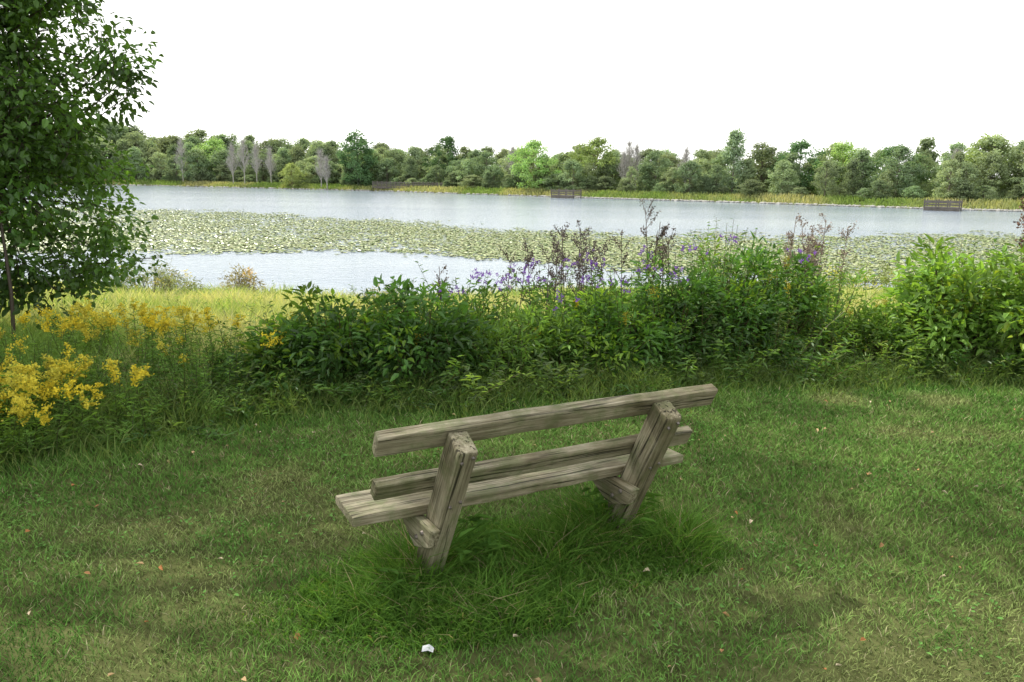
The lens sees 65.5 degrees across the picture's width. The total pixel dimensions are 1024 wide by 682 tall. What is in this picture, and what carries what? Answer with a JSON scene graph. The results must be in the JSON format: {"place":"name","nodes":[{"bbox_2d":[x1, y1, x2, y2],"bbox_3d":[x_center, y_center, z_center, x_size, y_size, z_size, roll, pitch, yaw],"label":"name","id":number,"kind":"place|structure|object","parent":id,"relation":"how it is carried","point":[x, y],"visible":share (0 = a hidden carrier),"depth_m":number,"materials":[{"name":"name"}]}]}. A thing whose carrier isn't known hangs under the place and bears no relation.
{"place":"outdoors","nodes":[
{"label":"outdoors","id":0,"kind":"place"},
{"bbox_2d":[0,167,1023,681],"bbox_3d":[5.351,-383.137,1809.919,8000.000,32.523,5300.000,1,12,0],"label":"ground","id":1,"kind":"structure","parent":0,"point":[830,671],"depth_m":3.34,"materials":[{"name":"green plant"}]},
{"bbox_2d":[0,154,71,346],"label":"sapling tree","id":2,"kind":"object","parent":1,"relation":"on","point":[15,196],"visible":0.93,"depth_m":6.95,"materials":[{"name":"green plant"}]},
{"bbox_2d":[0,348,164,470],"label":"goldenrod","id":3,"kind":"object","parent":1,"relation":"on","point":[25,384],"visible":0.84,"depth_m":4.81,"materials":[{"name":"yellow plant"}]},
{"bbox_2d":[0,0,165,329],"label":"maple tree","id":4,"kind":"object","parent":1,"relation":"on","point":[26,137],"visible":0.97,"depth_m":7.40,"materials":[{"name":"green plant"}]},
{"bbox_2d":[62,260,144,292],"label":"waterside shrub","id":5,"kind":"object","parent":1,"relation":"on","point":[133,284],"visible":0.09,"depth_m":20.73,"materials":[{"name":"green plant"}]},
{"bbox_2d":[0,325,232,453],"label":"goldenrod","id":6,"kind":"object","parent":1,"relation":"on","point":[181,342],"visible":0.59,"depth_m":5.47,"materials":[{"name":"green plant"}]},
{"bbox_2d":[0,296,291,385],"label":"goldenrod","id":7,"kind":"object","parent":1,"relation":"on","point":[77,322],"visible":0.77,"depth_m":6.35,"materials":[{"name":"yellow plant"}]},
{"bbox_2d":[105,246,191,291],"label":"waterside shrub","id":8,"kind":"object","parent":1,"relation":"on","point":[145,278],"visible":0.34,"depth_m":21.07,"materials":[{"name":"green plant"}]},
{"bbox_2d":[0,326,297,460],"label":"aster foliage","id":9,"kind":"object","parent":1,"relation":"on","point":[157,386],"visible":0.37,"depth_m":5.44,"materials":[{"name":"green plant"}]},
{"bbox_2d":[145,271,210,295],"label":"waterside shrub","id":10,"kind":"object","parent":1,"relation":"on","point":[161,282],"visible":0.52,"depth_m":20.31,"materials":[{"name":"green plant"}]},
{"bbox_2d":[174,135,187,181],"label":"bare tree","id":11,"kind":"object","parent":1,"relation":"on","point":[181,150],"visible":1,"depth_m":208.46,"materials":[{"name":"grey plant"}]},
{"bbox_2d":[186,136,239,180],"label":"deciduous tree","id":12,"kind":"object","parent":1,"relation":"on","point":[214,142],"visible":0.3,"depth_m":214.47,"materials":[{"name":"green plant"}]},
{"bbox_2d":[225,142,237,182],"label":"bare tree","id":13,"kind":"object","parent":1,"relation":"on","point":[232,161],"visible":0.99,"depth_m":200.99,"materials":[{"name":"grey plant"}]},
{"bbox_2d":[218,263,265,292],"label":"waterside shrub","id":14,"kind":"object","parent":1,"relation":"on","point":[245,280],"visible":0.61,"depth_m":21.55,"materials":[{"name":"beige plant"}]},
{"bbox_2d":[236,134,250,182],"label":"bare tree","id":15,"kind":"object","parent":1,"relation":"on","point":[242,153],"visible":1,"depth_m":199.70,"materials":[{"name":"grey plant"}]},
{"bbox_2d":[249,143,261,179],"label":"bare tree","id":16,"kind":"object","parent":1,"relation":"on","point":[255,161],"visible":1,"depth_m":198.94,"materials":[{"name":"grey plant"}]},
{"bbox_2d":[263,146,276,182],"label":"bare tree","id":17,"kind":"object","parent":1,"relation":"on","point":[270,161],"visible":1,"depth_m":198.25,"materials":[{"name":"grey plant"}]},
{"bbox_2d":[206,301,346,402],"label":"dogwood shrub","id":18,"kind":"object","parent":1,"relation":"on","point":[260,360],"visible":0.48,"depth_m":5.96,"materials":[{"name":"green plant"}]},
{"bbox_2d":[278,162,308,186],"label":"deciduous tree","id":19,"kind":"object","parent":1,"relation":"on","point":[296,178],"visible":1,"depth_m":191.50,"materials":[{"name":"green plant"}]},
{"bbox_2d":[315,148,332,186],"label":"bare tree","id":20,"kind":"object","parent":1,"relation":"on","point":[319,162],"visible":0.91,"depth_m":187.32,"materials":[{"name":"grey plant"}]},
{"bbox_2d":[319,154,331,188],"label":"bare tree","id":21,"kind":"object","parent":1,"relation":"on","point":[326,166],"visible":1,"depth_m":185.61,"materials":[{"name":"grey plant"}]},
{"bbox_2d":[263,281,422,406],"bbox_3d":[-1.355,-0.022,6.290,1.262,0.908,1.406,-7,14,-35],"label":"dogwood shrub","id":22,"kind":"object","parent":1,"relation":"on","point":[344,342],"visible":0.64,"depth_m":5.96,"materials":[{"name":"green plant"}]},
{"bbox_2d":[337,129,377,186],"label":"deciduous tree","id":23,"kind":"object","parent":1,"relation":"on","point":[368,158],"visible":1,"depth_m":184.28,"materials":[{"name":"green plant"}]},
{"bbox_2d":[360,284,399,299],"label":"waterside shrub","id":24,"kind":"object","parent":1,"relation":"on","point":[386,292],"visible":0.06,"depth_m":21.15,"materials":[{"name":"green plant"}]},
{"bbox_2d":[372,181,442,189],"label":"boardwalk","id":25,"kind":"structure","parent":1,"relation":"on","point":[386,186],"depth_m":178.48,"materials":[{"name":"brown wood"}]},
{"bbox_2d":[405,146,424,180],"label":"deciduous tree","id":26,"kind":"object","parent":1,"relation":"on","point":[415,152],"visible":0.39,"depth_m":190.11,"materials":[{"name":"green plant"}]},
{"bbox_2d":[345,274,508,407],"bbox_3d":[-0.688,-0.048,6.309,1.255,1.007,1.259,-5,13,-27],"label":"dogwood shrub","id":27,"kind":"object","parent":1,"relation":"on","point":[399,343],"visible":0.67,"depth_m":6.07,"materials":[{"name":"green plant"}]},
{"bbox_2d":[422,644,433,651],"bbox_3d":[-0.293,1.072,2.790,0.040,0.016,0.036,2,12,4],"label":"paper scrap","id":28,"kind":"object","parent":1,"relation":"on","point":[425,647],"visible":1,"depth_m":2.79,"materials":[{"name":"white paper"}]},
{"bbox_2d":[422,135,467,185],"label":"deciduous tree","id":29,"kind":"object","parent":1,"relation":"on","point":[450,145],"visible":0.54,"depth_m":179.59,"materials":[{"name":"green plant"}]},
{"bbox_2d":[397,276,514,370],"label":"dogwood shrub","id":30,"kind":"object","parent":1,"relation":"on","point":[438,306],"visible":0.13,"depth_m":6.87,"materials":[{"name":"green plant"}]},
{"bbox_2d":[231,438,756,660],"bbox_3d":[0.002,0.803,3.361,2.243,0.400,1.275,-6,14,-32],"label":"tall grass tuft","id":31,"kind":"object","parent":1,"relation":"on","point":[576,537],"visible":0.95,"depth_m":3.23,"materials":[{"name":"green plant"}]},
{"bbox_2d":[422,298,567,389],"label":"dogwood shrub","id":32,"kind":"object","parent":1,"relation":"on","point":[519,330],"visible":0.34,"depth_m":6.35,"materials":[{"name":"green plant"}]},
{"bbox_2d":[0,275,1013,407],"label":"meadow grass","id":33,"kind":"structure","parent":1,"relation":"on","point":[239,300],"depth_m":12.16,"materials":[{"name":"plant"}]},
{"bbox_2d":[504,145,516,176],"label":"bare tree","id":34,"kind":"object","parent":1,"relation":"on","point":[512,152],"visible":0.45,"depth_m":163.58,"materials":[{"name":"grey plant"}]},
{"bbox_2d":[10,117,1023,201],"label":"distant treeline","id":35,"kind":"object","parent":1,"relation":"on","point":[482,169],"visible":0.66,"depth_m":147.96,"materials":[{"name":"green plant"}]},
{"bbox_2d":[25,400,1022,681],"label":"fallen leaves","id":36,"kind":"object","parent":1,"relation":"on","point":[549,512],"visible":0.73,"depth_m":3.40,"materials":[{"name":"brown plant"}]},
{"bbox_2d":[335,384,717,577],"bbox_3d":[0.117,0.686,3.356,1.594,0.954,0.563,-5,13,-28],"label":"park bench","id":37,"kind":"object","parent":1,"relation":"on","point":[449,487],"visible":0.93,"depth_m":3.19,"materials":[{"name":"brown wood"}]},
{"bbox_2d":[506,138,562,188],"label":"deciduous tree","id":38,"kind":"object","parent":1,"relation":"on","point":[545,158],"visible":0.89,"depth_m":154.33,"materials":[{"name":"green plant"}]},
{"bbox_2d":[480,299,614,385],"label":"dogwood shrub","id":39,"kind":"object","parent":1,"relation":"on","point":[555,321],"visible":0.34,"depth_m":6.55,"materials":[{"name":"green plant"}]},
{"bbox_2d":[432,197,675,353],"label":"seed stalks","id":40,"kind":"object","parent":1,"relation":"on","point":[662,234],"visible":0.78,"depth_m":7.24,"materials":[{"name":"brown plant"}]},
{"bbox_2d":[102,184,1023,211],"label":"shoreline stones","id":41,"kind":"object","parent":1,"relation":"on","point":[969,209],"visible":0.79,"depth_m":130.04,"materials":[{"name":"grey stone"}]},
{"bbox_2d":[521,220,611,328],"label":"seed stalks","id":42,"kind":"object","parent":1,"relation":"on","point":[563,256],"visible":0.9,"depth_m":7.12,"materials":[{"name":"plant"}]},
{"bbox_2d":[117,328,1023,451],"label":"understory plants","id":43,"kind":"object","parent":1,"relation":"on","point":[434,391],"visible":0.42,"depth_m":6.07,"materials":[{"name":"green plant"}]},
{"bbox_2d":[511,274,634,363],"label":"dogwood shrub","id":44,"kind":"object","parent":1,"relation":"on","point":[567,294],"visible":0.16,"depth_m":7.35,"materials":[{"name":"green plant"}]},
{"bbox_2d":[151,216,1023,441],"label":"wild herb thicket","id":45,"kind":"object","parent":1,"relation":"on","point":[915,349],"visible":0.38,"depth_m":6.72,"materials":[{"name":"green plant"}]},
{"bbox_2d":[567,135,621,186],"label":"deciduous tree","id":46,"kind":"object","parent":1,"relation":"on","point":[595,145],"visible":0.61,"depth_m":150.40,"materials":[{"name":"green plant"}]},
{"bbox_2d":[549,266,694,387],"bbox_3d":[0.938,-0.099,6.764,1.304,1.034,1.268,4,12,14],"label":"dogwood shrub","id":47,"kind":"object","parent":1,"relation":"on","point":[611,328],"visible":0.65,"depth_m":6.54,"materials":[{"name":"green plant"}]},
{"bbox_2d":[220,255,1023,390],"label":"goldenrod","id":48,"kind":"object","parent":1,"relation":"on","point":[787,289],"visible":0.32,"depth_m":6.75,"materials":[{"name":"green plant"}]},
{"bbox_2d":[616,148,632,178],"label":"bare tree","id":49,"kind":"object","parent":1,"relation":"on","point":[624,161],"visible":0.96,"depth_m":147.15,"materials":[{"name":"grey plant"}]},
{"bbox_2d":[438,234,816,379],"bbox_3d":[1.005,-0.263,6.980,3.457,1.312,1.143,-2,12,-15],"label":"ironweed","id":50,"kind":"object","parent":1,"relation":"on","point":[586,275],"visible":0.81,"depth_m":6.79,"materials":[{"name":"purple plant"}]},
{"bbox_2d":[619,138,637,177],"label":"bare tree","id":51,"kind":"object","parent":1,"relation":"on","point":[628,150],"visible":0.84,"depth_m":147.80,"materials":[{"name":"grey plant"}]},
{"bbox_2d":[628,138,643,189],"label":"bare tree","id":52,"kind":"object","parent":1,"relation":"on","point":[637,150],"visible":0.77,"depth_m":147.91,"materials":[{"name":"grey plant"}]},
{"bbox_2d":[611,245,750,381],"bbox_3d":[1.383,-0.223,7.018,1.448,1.232,1.275,1,12,0],"label":"dogwood shrub","id":53,"kind":"object","parent":1,"relation":"on","point":[688,297],"visible":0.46,"depth_m":6.82,"materials":[{"name":"green plant"}]},
{"bbox_2d":[674,145,694,183],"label":"bare tree","id":54,"kind":"object","parent":1,"relation":"on","point":[685,156],"visible":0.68,"depth_m":136.24,"materials":[{"name":"grey plant"}]},
{"bbox_2d":[716,128,748,193],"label":"deciduous tree","id":55,"kind":"object","parent":1,"relation":"on","point":[732,151],"visible":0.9,"depth_m":133.80,"materials":[{"name":"green plant"}]},
{"bbox_2d":[664,218,810,376],"bbox_3d":[1.932,-0.385,7.319,1.395,1.466,1.435,1,12,0],"label":"dogwood shrub","id":56,"kind":"object","parent":1,"relation":"on","point":[752,292],"visible":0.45,"depth_m":7.01,"materials":[{"name":"green plant"}]},
{"bbox_2d":[677,227,802,368],"bbox_3d":[2.259,-0.414,7.927,1.212,1.436,1.467,1,12,0],"label":"dogwood shrub","id":57,"kind":"object","parent":1,"relation":"on","point":[748,260],"visible":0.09,"depth_m":7.71,"materials":[{"name":"green plant"}]},
{"bbox_2d":[729,246,844,375],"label":"dogwood shrub","id":58,"kind":"object","parent":1,"relation":"on","point":[806,303],"visible":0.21,"depth_m":7.34,"materials":[{"name":"green plant"}]},
{"bbox_2d":[766,139,828,192],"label":"deciduous tree","id":59,"kind":"object","parent":1,"relation":"on","point":[798,147],"visible":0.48,"depth_m":131.26,"materials":[{"name":"green plant"}]},
{"bbox_2d":[779,213,858,329],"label":"seed stalks","id":60,"kind":"object","parent":1,"relation":"on","point":[808,249],"visible":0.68,"depth_m":7.71,"materials":[{"name":"plant"}]},
{"bbox_2d":[773,267,886,371],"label":"dogwood shrub","id":61,"kind":"object","parent":1,"relation":"on","point":[842,328],"visible":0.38,"depth_m":7.54,"materials":[{"name":"green plant"}]},
{"bbox_2d":[808,140,876,195],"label":"deciduous tree","id":62,"kind":"object","parent":1,"relation":"on","point":[844,147],"visible":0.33,"depth_m":127.58,"materials":[{"name":"green plant"}]},
{"bbox_2d":[853,144,868,180],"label":"bare tree","id":63,"kind":"object","parent":1,"relation":"on","point":[862,166],"visible":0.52,"depth_m":124.40,"materials":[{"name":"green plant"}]},
{"bbox_2d":[825,256,902,292],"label":"waterside shrub","id":64,"kind":"object","parent":1,"relation":"on","point":[883,279],"visible":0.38,"depth_m":22.49,"materials":[{"name":"green plant"}]},
{"bbox_2d":[832,299,931,371],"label":"dogwood shrub","id":65,"kind":"object","parent":1,"relation":"on","point":[875,318],"visible":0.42,"depth_m":7.43,"materials":[{"name":"green plant"}]},
{"bbox_2d":[863,144,931,197],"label":"deciduous tree","id":66,"kind":"object","parent":1,"relation":"on","point":[888,152],"visible":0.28,"depth_m":123.83,"materials":[{"name":"green plant"}]},
{"bbox_2d":[871,234,1023,384],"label":"dogwood shrub","id":67,"kind":"object","parent":1,"relation":"on","point":[924,280],"visible":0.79,"depth_m":7.09,"materials":[{"name":"green plant"}]},
{"bbox_2d":[940,144,965,183],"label":"bare tree","id":68,"kind":"object","parent":1,"relation":"on","point":[957,150],"visible":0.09,"depth_m":118.70,"materials":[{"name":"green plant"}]},
{"bbox_2d":[950,133,1016,197],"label":"deciduous tree","id":69,"kind":"object","parent":1,"relation":"on","point":[970,159],"visible":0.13,"depth_m":121.54,"materials":[{"name":"green plant"}]},
{"bbox_2d":[945,240,1023,375],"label":"dogwood shrub","id":70,"kind":"object","parent":1,"relation":"on","point":[1003,260],"visible":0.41,"depth_m":6.98,"materials":[{"name":"green plant"}]},
{"bbox_2d":[1013,196,1023,290],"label":"seed stalks","id":71,"kind":"object","parent":1,"relation":"on","point":[1019,224],"visible":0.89,"depth_m":7.22,"materials":[{"name":"plant"}]},
{"bbox_2d":[0,185,1023,299],"bbox_3d":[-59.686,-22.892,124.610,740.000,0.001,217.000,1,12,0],"label":"lake water","id":72,"kind":"structure","parent":0,"point":[335,269],"depth_m":63.02,"materials":[{"name":"liquid"}]},
{"bbox_2d":[0,206,1023,283],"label":"lily pads","id":73,"kind":"object","parent":72,"relation":"on","point":[494,252],"visible":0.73,"depth_m":43.44,"materials":[{"name":"green plant"}]},
{"bbox_2d":[551,189,581,198],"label":"fishing pier","id":74,"kind":"structure","parent":72,"relation":"in","point":[566,191],"depth_m":139.73,"materials":[{"name":"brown wood"}]},
{"bbox_2d":[923,199,962,210],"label":"fishing pier","id":75,"kind":"structure","parent":72,"relation":"in","point":[936,207],"depth_m":102.41,"materials":[{"name":"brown wood"}]},
{"bbox_2d":[0,335,1023,488],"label":"border grass","id":76,"kind":"structure","parent":0,"point":[897,371],"depth_m":5.83,"materials":[{"name":"green plant"}]},
{"bbox_2d":[0,0,1023,179],"label":"sky","id":77,"kind":"structure","parent":0,"point":[675,75],"materials":[{"name":"white"}]},
{"bbox_2d":[23,178,1023,209],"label":"bank grass","id":78,"kind":"structure","parent":0,"point":[1012,203],"depth_m":137.31,"materials":[{"name":"green plant"}]}
]}

